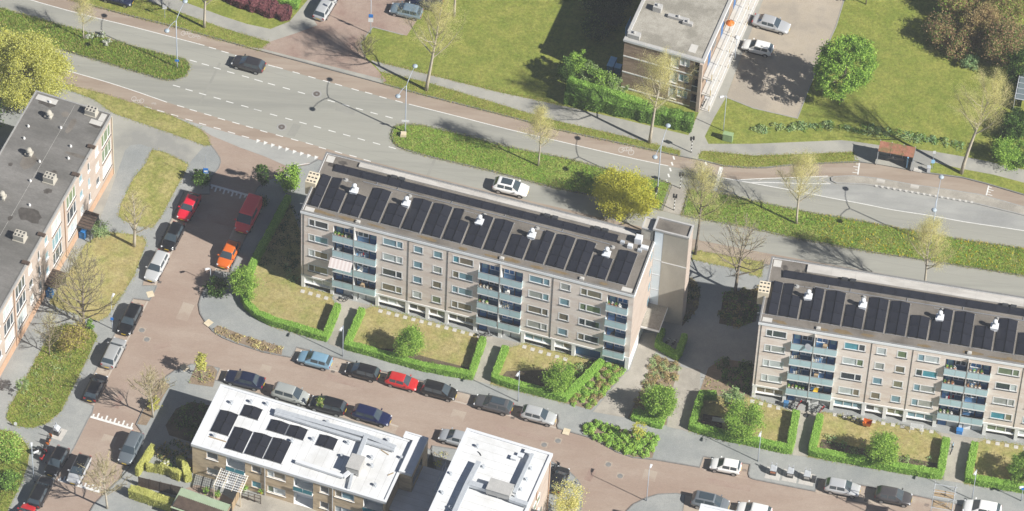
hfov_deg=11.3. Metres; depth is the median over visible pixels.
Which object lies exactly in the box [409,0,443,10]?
car
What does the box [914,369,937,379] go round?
window
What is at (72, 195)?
window
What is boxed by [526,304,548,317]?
window
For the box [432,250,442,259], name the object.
window
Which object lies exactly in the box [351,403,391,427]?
car
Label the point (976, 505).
car
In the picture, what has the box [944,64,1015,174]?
budding tree
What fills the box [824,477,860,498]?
car
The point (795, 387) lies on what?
flower pots
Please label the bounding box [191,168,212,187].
tree
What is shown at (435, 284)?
window
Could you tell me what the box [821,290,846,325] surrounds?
solar array
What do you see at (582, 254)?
solar array
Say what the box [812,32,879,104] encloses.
tree
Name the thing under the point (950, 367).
flower pots
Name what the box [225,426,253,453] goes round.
solar array
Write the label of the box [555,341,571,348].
window
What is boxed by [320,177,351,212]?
solar array
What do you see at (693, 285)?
shrub bed
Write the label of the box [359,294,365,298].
entrance door
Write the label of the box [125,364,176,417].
budding tree
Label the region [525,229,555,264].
solar array
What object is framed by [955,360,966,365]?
window
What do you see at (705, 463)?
parking bay
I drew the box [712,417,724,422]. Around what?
garden bench
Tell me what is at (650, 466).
street lamp
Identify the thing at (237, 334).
shrub bed
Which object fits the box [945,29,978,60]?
bush
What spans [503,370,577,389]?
planting bed
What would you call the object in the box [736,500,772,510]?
car
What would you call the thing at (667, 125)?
street lamp
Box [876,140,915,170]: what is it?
bus shelter
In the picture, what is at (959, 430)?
storage box
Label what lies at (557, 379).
tree
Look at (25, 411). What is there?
shrub bed
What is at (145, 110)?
long grass
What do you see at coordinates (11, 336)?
window
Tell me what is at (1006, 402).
window
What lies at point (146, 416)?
planting bed
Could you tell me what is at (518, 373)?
street lamp
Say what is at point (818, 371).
window
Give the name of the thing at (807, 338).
window
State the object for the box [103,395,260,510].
forecourt
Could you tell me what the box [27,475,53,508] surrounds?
car
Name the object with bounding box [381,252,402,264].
window
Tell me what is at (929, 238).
budding tree
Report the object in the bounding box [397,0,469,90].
budding tree
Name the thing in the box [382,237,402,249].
window
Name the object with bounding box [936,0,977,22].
bush
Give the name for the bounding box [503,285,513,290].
window
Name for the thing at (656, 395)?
tree
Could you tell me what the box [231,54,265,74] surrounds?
car
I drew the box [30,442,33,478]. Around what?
street lamp
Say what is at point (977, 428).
door panel
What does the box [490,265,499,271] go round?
window
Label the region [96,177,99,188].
window
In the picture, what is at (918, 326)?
solar array
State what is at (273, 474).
window
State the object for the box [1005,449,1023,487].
tree
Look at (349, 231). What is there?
window
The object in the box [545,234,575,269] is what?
solar array
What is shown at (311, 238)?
window
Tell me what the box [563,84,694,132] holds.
hedge
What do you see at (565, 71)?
bush
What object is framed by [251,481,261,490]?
window
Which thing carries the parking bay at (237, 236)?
on the brick street at (171, 332)
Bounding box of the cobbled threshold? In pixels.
[250,47,383,82]
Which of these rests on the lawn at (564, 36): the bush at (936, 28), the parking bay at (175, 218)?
the bush at (936, 28)
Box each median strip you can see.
[0,8,189,80]
[391,124,670,209]
[682,190,1023,275]
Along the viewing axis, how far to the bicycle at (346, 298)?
602.79 m
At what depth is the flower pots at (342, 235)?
595.04 m
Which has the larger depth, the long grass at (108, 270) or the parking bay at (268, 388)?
the long grass at (108, 270)
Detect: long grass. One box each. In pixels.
[0,430,28,510]
[58,234,144,316]
[66,87,206,143]
[72,0,265,48]
[122,151,185,225]
[254,210,329,327]
[361,307,477,367]
[369,0,562,99]
[384,73,678,154]
[500,346,581,401]
[701,399,789,436]
[702,152,853,166]
[743,0,983,148]
[818,414,937,463]
[965,442,1023,483]
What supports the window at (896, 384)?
in the apartment block at (882, 373)
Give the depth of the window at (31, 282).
595.77 m
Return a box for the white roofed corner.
[699,503,733,510]
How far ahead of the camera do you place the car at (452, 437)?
589.77 m
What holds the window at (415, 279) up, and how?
in the apartment block at (552, 307)
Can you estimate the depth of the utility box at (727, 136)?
620.38 m
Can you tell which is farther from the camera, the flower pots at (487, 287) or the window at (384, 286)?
the window at (384, 286)
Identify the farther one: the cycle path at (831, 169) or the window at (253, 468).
the cycle path at (831, 169)
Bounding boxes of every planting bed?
[137,381,169,424]
[166,402,209,441]
[189,366,216,386]
[214,325,282,354]
[378,348,468,369]
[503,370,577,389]
[682,277,699,325]
[700,359,752,397]
[819,439,936,468]
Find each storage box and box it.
[607,56,616,73]
[614,63,621,74]
[783,400,788,407]
[956,427,962,434]
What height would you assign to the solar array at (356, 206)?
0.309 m
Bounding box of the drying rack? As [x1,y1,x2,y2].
[909,423,922,432]
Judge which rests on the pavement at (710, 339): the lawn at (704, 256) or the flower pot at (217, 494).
the lawn at (704, 256)
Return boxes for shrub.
[97,30,105,36]
[102,38,111,45]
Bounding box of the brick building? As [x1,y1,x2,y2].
[0,90,114,375]
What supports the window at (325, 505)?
in the terraced house at (361, 468)
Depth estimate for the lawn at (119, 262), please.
605.14 m
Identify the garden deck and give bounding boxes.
[701,414,723,427]
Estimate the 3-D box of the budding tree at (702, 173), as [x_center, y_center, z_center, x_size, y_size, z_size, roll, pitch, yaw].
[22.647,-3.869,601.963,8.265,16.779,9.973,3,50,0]
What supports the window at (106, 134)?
in the brick building
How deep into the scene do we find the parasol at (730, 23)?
622.99 m
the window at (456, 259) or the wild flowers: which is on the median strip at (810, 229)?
the wild flowers
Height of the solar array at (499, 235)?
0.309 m
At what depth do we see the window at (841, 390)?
592.29 m
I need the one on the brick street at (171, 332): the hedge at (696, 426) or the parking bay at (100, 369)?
the parking bay at (100, 369)
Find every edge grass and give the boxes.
[3,84,1020,510]
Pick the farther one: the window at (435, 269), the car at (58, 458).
the window at (435, 269)
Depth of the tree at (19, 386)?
591.26 m
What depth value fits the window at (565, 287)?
590.34 m
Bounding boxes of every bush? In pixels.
[557,56,576,85]
[569,49,586,79]
[579,59,601,81]
[587,64,609,85]
[596,68,618,87]
[608,77,629,92]
[921,8,961,52]
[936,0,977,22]
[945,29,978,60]
[955,0,1005,54]
[960,52,979,70]
[964,0,1005,12]
[977,15,1023,70]
[987,0,1023,26]
[990,135,1021,173]
[999,112,1023,142]
[1003,43,1023,85]
[1006,25,1023,51]
[1008,140,1023,167]
[1010,106,1023,124]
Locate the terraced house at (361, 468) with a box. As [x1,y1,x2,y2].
[191,384,441,510]
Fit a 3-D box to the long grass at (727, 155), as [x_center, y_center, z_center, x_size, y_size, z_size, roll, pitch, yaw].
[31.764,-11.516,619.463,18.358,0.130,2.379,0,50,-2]
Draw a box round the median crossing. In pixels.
[663,185,686,215]
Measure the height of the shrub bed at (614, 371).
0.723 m
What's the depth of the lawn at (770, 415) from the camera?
594.31 m
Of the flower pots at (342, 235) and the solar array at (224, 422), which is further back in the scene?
the flower pots at (342, 235)
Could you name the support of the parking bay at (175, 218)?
on the brick street at (171, 332)
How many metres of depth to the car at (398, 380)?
594.75 m
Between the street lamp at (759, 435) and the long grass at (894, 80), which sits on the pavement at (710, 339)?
the street lamp at (759, 435)
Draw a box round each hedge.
[128,484,174,510]
[135,443,155,476]
[145,461,181,481]
[176,455,191,482]
[225,0,292,21]
[240,194,341,341]
[278,0,300,9]
[343,306,486,379]
[490,345,604,402]
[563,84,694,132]
[566,75,647,105]
[630,408,665,428]
[654,327,687,360]
[688,389,800,453]
[808,413,949,478]
[964,440,1023,493]
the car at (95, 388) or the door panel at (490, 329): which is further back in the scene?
the door panel at (490, 329)
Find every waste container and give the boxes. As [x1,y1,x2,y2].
[47,422,66,440]
[764,462,781,480]
[782,465,797,482]
[798,468,814,485]
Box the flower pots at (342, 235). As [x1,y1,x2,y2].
[334,231,351,238]
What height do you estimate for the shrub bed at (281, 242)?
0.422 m
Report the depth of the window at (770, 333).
586.96 m
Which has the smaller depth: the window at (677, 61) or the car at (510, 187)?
the car at (510, 187)
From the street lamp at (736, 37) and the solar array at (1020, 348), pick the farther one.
the street lamp at (736, 37)
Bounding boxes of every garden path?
[328,296,371,347]
[474,333,522,383]
[593,333,655,417]
[667,367,699,430]
[780,406,815,456]
[937,432,983,482]
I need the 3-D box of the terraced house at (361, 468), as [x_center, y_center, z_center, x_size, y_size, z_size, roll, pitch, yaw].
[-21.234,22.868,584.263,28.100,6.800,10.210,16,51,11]
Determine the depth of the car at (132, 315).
599.04 m
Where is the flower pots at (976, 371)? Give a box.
[969,367,983,373]
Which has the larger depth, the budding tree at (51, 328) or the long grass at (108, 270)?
the long grass at (108, 270)
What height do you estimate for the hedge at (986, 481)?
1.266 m
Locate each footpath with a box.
[61,90,203,218]
[147,0,320,41]
[372,0,1023,182]
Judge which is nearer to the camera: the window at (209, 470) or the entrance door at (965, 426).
the window at (209, 470)
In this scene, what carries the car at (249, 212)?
on the parking bay at (237, 236)
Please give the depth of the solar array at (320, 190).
595.94 m
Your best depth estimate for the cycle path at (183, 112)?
619.60 m
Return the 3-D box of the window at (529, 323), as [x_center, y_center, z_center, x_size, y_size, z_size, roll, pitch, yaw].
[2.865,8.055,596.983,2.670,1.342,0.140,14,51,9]
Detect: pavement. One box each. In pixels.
[0,72,220,510]
[90,364,436,510]
[146,159,1023,510]
[427,445,582,510]
[626,493,684,510]
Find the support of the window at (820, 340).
in the apartment block at (882, 373)
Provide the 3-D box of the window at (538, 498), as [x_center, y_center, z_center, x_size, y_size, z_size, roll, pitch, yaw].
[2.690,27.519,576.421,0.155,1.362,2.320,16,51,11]
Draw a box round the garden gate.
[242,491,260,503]
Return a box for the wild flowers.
[816,214,1023,273]
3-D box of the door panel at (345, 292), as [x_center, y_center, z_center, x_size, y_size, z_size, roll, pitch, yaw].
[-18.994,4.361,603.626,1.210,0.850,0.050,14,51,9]
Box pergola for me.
[213,468,248,506]
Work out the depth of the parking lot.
629.78 m
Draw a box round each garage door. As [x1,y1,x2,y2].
[576,346,589,356]
[590,350,599,358]
[604,357,615,362]
[616,358,624,365]
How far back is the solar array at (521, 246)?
591.58 m
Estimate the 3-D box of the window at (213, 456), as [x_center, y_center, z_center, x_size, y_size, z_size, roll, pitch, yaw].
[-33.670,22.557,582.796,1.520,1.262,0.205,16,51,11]
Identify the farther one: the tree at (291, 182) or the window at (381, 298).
the tree at (291, 182)
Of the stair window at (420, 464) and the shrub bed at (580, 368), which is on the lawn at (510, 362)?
the shrub bed at (580, 368)
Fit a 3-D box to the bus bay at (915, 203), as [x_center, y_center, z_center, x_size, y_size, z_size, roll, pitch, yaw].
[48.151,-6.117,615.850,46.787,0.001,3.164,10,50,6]
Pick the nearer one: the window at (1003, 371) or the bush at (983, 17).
the window at (1003, 371)
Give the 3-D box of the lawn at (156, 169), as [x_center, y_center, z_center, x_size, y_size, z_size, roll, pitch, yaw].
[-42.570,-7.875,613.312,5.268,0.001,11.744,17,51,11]
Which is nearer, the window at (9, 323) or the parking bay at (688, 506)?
the parking bay at (688, 506)
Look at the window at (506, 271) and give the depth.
592.14 m
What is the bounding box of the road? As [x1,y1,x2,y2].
[0,0,1023,296]
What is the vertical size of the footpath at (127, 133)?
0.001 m
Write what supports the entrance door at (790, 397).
in the apartment block at (882, 373)
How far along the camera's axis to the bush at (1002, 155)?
618.63 m
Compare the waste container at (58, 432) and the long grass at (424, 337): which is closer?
the waste container at (58, 432)
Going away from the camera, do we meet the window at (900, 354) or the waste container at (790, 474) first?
the window at (900, 354)
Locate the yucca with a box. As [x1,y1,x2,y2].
[162,460,169,465]
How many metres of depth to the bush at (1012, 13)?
632.32 m
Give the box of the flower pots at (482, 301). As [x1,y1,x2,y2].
[478,298,488,303]
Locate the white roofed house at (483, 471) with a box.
[429,428,552,510]
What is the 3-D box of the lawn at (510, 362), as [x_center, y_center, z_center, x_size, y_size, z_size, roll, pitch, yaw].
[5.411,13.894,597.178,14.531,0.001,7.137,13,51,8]
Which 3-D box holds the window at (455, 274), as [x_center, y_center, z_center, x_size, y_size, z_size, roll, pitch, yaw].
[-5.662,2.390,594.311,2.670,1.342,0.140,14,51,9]
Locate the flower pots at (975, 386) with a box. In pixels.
[966,383,980,388]
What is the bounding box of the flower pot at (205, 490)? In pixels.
[203,485,209,494]
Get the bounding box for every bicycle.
[342,293,352,301]
[842,413,856,421]
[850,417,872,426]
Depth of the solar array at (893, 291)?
589.03 m
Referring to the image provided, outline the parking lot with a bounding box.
[361,0,843,118]
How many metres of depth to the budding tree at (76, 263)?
594.32 m
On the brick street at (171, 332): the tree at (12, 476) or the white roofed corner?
the white roofed corner
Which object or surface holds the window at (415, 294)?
in the apartment block at (552, 307)
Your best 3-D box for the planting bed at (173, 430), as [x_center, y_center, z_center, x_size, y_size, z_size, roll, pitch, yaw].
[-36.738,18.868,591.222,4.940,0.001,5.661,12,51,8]
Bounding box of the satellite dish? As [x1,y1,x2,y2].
[805,344,810,349]
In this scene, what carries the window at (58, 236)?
in the brick building
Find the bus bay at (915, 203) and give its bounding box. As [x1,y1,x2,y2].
[734,179,1023,229]
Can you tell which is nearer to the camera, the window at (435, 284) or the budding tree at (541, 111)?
the window at (435, 284)
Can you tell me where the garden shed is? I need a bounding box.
[170,487,230,510]
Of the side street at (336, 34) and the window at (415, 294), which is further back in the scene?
the side street at (336, 34)
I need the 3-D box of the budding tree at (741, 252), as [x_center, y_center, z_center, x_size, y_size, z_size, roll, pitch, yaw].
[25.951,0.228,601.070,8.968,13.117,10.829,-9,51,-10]
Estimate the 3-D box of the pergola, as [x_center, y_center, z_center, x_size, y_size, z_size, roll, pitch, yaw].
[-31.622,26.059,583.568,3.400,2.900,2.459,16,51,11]
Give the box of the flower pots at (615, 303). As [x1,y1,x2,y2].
[607,300,621,307]
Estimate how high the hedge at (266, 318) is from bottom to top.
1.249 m
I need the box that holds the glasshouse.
[1013,73,1023,108]
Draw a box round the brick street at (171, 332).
[23,70,930,510]
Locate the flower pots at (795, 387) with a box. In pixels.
[787,384,804,389]
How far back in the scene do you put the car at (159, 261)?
604.29 m
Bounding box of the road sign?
[203,155,208,173]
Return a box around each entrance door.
[336,288,342,293]
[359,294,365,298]
[479,324,486,330]
[787,395,794,399]
[811,399,818,403]
[937,420,945,424]
[963,424,970,428]
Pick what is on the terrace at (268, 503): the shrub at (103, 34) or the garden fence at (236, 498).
the garden fence at (236, 498)
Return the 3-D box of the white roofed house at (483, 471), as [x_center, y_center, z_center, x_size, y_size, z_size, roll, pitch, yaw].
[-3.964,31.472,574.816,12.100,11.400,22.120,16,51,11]
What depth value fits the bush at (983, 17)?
629.16 m
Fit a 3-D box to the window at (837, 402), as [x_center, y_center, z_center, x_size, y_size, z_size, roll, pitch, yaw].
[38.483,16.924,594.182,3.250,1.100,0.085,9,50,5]
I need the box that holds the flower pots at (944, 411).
[939,409,952,414]
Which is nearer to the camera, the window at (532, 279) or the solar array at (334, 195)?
the window at (532, 279)
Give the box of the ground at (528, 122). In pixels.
[75,1,1020,194]
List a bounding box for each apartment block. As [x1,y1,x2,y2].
[300,151,693,369]
[751,256,1023,439]
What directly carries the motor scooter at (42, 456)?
on the pavement at (73, 416)
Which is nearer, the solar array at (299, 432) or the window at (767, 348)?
the solar array at (299, 432)
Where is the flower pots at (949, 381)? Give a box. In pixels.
[943,379,953,384]
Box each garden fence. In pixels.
[138,476,182,494]
[186,457,192,469]
[232,479,243,510]
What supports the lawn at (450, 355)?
on the pavement at (710, 339)
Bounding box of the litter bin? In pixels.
[811,475,816,482]
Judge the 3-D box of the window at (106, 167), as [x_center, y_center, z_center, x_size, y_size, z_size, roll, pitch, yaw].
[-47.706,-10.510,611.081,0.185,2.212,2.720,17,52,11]
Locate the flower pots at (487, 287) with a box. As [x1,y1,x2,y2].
[479,284,492,289]
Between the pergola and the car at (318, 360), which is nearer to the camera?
the pergola
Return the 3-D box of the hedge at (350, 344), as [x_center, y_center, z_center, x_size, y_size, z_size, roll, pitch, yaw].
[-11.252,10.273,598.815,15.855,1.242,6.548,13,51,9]
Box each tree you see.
[0,23,77,114]
[0,429,26,463]
[0,465,23,493]
[15,376,28,394]
[28,310,65,354]
[48,243,123,328]
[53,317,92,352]
[68,0,101,39]
[78,450,131,508]
[86,318,94,329]
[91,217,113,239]
[119,188,156,246]
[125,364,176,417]
[147,395,162,409]
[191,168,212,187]
[194,352,206,377]
[202,0,215,27]
[202,275,229,297]
[225,262,266,300]
[253,164,269,186]
[259,195,269,208]
[274,162,304,192]
[315,397,323,407]
[355,34,379,57]
[393,323,425,359]
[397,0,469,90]
[452,0,455,17]
[517,104,561,165]
[541,358,577,394]
[548,475,589,510]
[587,163,662,223]
[631,421,646,439]
[632,42,698,143]
[639,384,679,422]
[680,157,739,254]
[698,212,774,292]
[719,385,746,408]
[721,394,766,445]
[774,147,827,223]
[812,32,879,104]
[863,430,906,465]
[900,210,965,280]
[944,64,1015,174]
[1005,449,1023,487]
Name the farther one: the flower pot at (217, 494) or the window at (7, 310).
the window at (7, 310)
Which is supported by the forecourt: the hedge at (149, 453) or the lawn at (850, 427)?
the hedge at (149, 453)
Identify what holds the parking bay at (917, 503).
on the brick street at (171, 332)
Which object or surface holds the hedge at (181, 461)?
on the forecourt
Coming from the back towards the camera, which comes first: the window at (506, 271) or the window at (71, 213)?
the window at (71, 213)
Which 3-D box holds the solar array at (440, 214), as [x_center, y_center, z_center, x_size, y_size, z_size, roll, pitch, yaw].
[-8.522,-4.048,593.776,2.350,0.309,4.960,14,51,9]
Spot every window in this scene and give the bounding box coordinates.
[3,296,12,322]
[4,311,13,337]
[5,326,14,353]
[15,275,25,301]
[16,290,26,316]
[17,305,27,331]
[28,262,32,274]
[29,279,33,289]
[30,294,34,305]
[46,265,49,277]
[51,211,61,237]
[52,226,61,252]
[53,241,62,267]
[66,185,76,211]
[67,200,76,226]
[68,214,76,241]
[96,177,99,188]
[101,123,110,149]
[102,139,111,165]
[103,154,111,180]
[206,451,218,461]
[206,467,218,477]
[251,465,261,474]
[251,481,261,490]
[266,470,284,481]
[267,485,285,497]
[305,277,329,287]
[307,263,327,275]
[308,218,327,230]
[308,233,327,245]
[308,248,327,260]
[319,486,328,494]
[319,501,328,510]
[334,490,354,502]
[335,505,351,510]
[344,228,352,233]
[357,248,368,253]
[358,232,368,237]
[379,296,404,306]
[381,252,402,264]
[381,267,402,279]
[381,282,401,294]
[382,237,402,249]
[409,303,425,311]
[411,290,421,299]
[412,245,422,254]
[412,260,422,269]
[412,275,422,285]
[413,459,421,484]
[429,308,444,316]
[431,280,441,289]
[431,295,440,304]
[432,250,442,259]
[432,265,442,275]
[449,313,472,323]
[450,300,471,312]
[451,270,472,282]
[451,285,472,297]
[452,255,473,267]
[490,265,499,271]
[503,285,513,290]
[504,269,514,275]
[525,319,547,331]
[525,333,550,343]
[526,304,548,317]
[527,289,549,302]
[528,274,549,287]
[533,492,539,508]
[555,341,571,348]
[556,327,567,337]
[557,312,568,322]
[558,297,569,307]
[559,282,570,292]
[576,332,598,344]
[577,317,599,330]
[578,302,600,315]
[579,287,601,300]
[614,344,624,348]
[616,314,626,318]
[617,298,627,303]
[668,87,675,99]
[669,71,677,83]
[670,55,678,68]
[676,89,686,99]
[678,74,688,83]
[679,58,689,68]
[756,387,782,395]
[760,373,781,384]
[762,359,783,369]
[763,344,785,354]
[765,329,786,339]
[800,352,810,355]
[802,335,812,340]
[811,384,822,387]
[813,369,824,373]
[815,354,826,358]
[816,338,828,343]
[834,399,861,408]
[837,386,859,396]
[839,371,861,382]
[841,356,863,367]
[843,342,865,352]
[865,405,882,411]
[869,391,880,400]
[872,377,882,385]
[873,362,884,370]
[875,347,886,355]
[886,408,903,415]
[890,395,900,403]
[891,380,902,388]
[894,365,905,374]
[896,350,907,359]
[907,411,933,419]
[910,398,932,408]
[912,383,935,394]
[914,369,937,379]
[917,354,939,364]
[950,392,961,395]
[953,377,963,380]
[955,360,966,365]
[963,409,973,412]
[965,394,976,398]
[970,363,981,368]
[986,425,1014,433]
[989,411,1012,421]
[991,396,1014,407]
[994,382,1017,392]
[997,367,1019,377]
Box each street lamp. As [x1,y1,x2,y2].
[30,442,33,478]
[110,293,114,328]
[164,0,187,67]
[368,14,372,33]
[395,64,417,130]
[516,371,519,401]
[646,464,651,500]
[652,123,670,192]
[719,95,726,130]
[734,35,738,59]
[757,431,761,461]
[930,175,943,244]
[971,470,976,498]
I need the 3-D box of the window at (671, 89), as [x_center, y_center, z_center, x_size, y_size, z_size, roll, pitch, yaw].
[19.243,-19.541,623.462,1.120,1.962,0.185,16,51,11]
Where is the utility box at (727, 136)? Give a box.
[722,131,733,142]
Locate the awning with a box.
[328,257,352,272]
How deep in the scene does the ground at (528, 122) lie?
621.73 m
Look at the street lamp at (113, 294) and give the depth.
597.26 m
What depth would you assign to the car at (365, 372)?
595.35 m
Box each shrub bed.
[20,348,71,419]
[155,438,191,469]
[169,400,208,440]
[188,367,214,383]
[213,325,282,352]
[259,205,300,269]
[283,263,300,282]
[433,451,447,466]
[568,362,591,382]
[569,362,625,408]
[582,419,659,457]
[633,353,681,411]
[683,277,700,321]
[701,376,721,390]
[714,356,753,392]
[717,285,759,328]
[751,120,965,150]
[821,433,933,466]
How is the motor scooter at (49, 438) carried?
on the pavement at (73, 416)
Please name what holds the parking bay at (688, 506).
on the brick street at (171, 332)
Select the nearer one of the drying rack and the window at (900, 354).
the window at (900, 354)
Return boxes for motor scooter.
[32,445,42,454]
[39,448,47,460]
[42,440,49,452]
[46,433,51,444]
[551,461,559,472]
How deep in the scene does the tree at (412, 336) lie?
595.82 m
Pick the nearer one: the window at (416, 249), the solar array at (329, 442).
the solar array at (329, 442)
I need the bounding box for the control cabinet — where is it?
[400,131,405,137]
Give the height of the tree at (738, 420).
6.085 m
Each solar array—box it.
[210,409,237,436]
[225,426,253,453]
[240,404,262,420]
[243,432,272,458]
[264,437,291,464]
[267,419,289,435]
[285,424,307,440]
[301,174,331,207]
[315,434,338,450]
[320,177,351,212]
[333,164,618,242]
[340,192,367,217]
[360,187,392,222]
[380,203,406,228]
[401,198,432,233]
[422,203,452,238]
[443,208,472,243]
[462,213,493,248]
[483,218,514,254]
[504,234,529,259]
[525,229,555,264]
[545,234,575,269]
[565,239,595,274]
[586,254,613,280]
[608,249,638,285]
[757,280,783,315]
[778,283,803,318]
[782,270,1023,316]
[799,287,825,322]
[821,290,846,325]
[842,304,864,329]
[864,297,889,332]
[885,300,909,336]
[908,315,930,339]
[928,308,952,343]
[951,311,975,346]
[971,325,993,350]
[994,318,1018,354]
[1015,332,1023,355]
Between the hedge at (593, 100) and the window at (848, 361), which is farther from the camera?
the hedge at (593, 100)
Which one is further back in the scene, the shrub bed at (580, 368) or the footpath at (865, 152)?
the footpath at (865, 152)
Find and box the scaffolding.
[929,481,957,510]
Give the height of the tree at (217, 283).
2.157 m
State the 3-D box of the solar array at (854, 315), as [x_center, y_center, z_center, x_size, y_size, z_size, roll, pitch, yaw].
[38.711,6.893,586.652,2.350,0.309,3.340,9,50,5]
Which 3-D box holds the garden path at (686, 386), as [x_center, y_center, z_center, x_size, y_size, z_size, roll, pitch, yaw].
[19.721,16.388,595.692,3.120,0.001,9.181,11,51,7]
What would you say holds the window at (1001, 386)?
in the apartment block at (882, 373)
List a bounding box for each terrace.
[186,485,232,503]
[233,494,316,510]
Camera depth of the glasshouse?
625.06 m
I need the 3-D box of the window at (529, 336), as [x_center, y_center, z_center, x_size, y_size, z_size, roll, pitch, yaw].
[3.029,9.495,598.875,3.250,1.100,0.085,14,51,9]
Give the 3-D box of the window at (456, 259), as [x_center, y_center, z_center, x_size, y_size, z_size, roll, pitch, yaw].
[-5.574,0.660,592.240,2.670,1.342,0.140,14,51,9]
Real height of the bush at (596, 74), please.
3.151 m
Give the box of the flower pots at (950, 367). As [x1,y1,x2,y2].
[946,364,956,369]
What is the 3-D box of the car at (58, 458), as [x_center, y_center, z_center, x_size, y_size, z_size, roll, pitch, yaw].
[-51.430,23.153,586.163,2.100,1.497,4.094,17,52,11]
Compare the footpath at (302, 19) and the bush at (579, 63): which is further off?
the footpath at (302, 19)
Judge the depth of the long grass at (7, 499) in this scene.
585.97 m
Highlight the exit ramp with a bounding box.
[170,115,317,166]
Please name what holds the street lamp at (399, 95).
on the median strip at (526, 157)
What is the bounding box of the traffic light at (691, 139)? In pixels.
[690,136,694,152]
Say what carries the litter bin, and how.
on the pavement at (710, 339)
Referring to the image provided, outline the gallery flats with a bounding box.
[621,0,758,112]
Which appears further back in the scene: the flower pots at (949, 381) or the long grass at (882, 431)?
the long grass at (882, 431)
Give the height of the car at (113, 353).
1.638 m
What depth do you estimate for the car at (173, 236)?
607.28 m
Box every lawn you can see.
[0,430,29,510]
[6,324,95,427]
[50,232,145,320]
[68,85,209,145]
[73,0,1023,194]
[119,150,187,227]
[249,204,333,330]
[353,307,478,367]
[491,343,620,402]
[692,251,763,275]
[698,396,790,442]
[808,412,941,479]
[964,439,1023,484]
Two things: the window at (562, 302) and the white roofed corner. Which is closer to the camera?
the white roofed corner
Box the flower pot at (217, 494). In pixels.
[214,490,221,497]
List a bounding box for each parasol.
[726,20,734,31]
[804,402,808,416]
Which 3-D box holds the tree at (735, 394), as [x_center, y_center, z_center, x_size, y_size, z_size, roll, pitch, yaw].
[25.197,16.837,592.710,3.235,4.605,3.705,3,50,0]
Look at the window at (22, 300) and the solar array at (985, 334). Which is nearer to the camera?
the solar array at (985, 334)
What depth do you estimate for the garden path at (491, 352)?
598.69 m
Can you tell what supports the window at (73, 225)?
in the brick building
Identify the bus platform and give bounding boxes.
[831,167,1023,215]
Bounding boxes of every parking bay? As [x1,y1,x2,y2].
[81,299,145,401]
[143,192,187,284]
[216,369,397,433]
[217,231,244,271]
[291,348,557,425]
[683,495,736,510]
[700,457,749,475]
[815,479,961,510]
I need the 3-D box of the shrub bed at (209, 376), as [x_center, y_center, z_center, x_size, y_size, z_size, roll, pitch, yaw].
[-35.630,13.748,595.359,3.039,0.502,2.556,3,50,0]
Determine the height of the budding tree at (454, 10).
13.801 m
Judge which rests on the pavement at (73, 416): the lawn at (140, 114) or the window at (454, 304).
the lawn at (140, 114)
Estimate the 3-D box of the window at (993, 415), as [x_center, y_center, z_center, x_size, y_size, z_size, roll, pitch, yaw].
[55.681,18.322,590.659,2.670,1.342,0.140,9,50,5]
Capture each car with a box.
[17,503,35,510]
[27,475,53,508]
[44,445,69,476]
[67,453,91,485]
[83,373,107,402]
[100,337,126,369]
[103,0,133,7]
[118,302,142,335]
[118,430,143,465]
[144,249,169,282]
[161,221,184,251]
[177,191,200,221]
[216,239,240,269]
[224,369,265,390]
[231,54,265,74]
[234,193,262,234]
[271,381,309,406]
[297,349,333,370]
[308,393,347,416]
[313,0,337,21]
[345,361,380,382]
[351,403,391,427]
[384,371,419,392]
[389,1,423,20]
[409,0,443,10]
[420,379,457,401]
[438,427,464,446]
[473,393,513,415]
[492,176,528,198]
[520,404,556,426]
[549,465,569,494]
[690,490,729,508]
[709,456,741,475]
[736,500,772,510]
[741,38,773,57]
[752,13,790,34]
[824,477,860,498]
[875,485,912,507]
[962,497,1001,510]
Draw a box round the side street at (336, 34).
[252,0,416,81]
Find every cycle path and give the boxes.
[22,60,881,273]
[34,0,1023,205]
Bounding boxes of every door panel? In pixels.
[344,290,352,294]
[366,296,374,301]
[487,327,497,332]
[511,333,520,338]
[795,397,805,401]
[819,401,828,405]
[946,422,957,426]
[971,426,981,430]

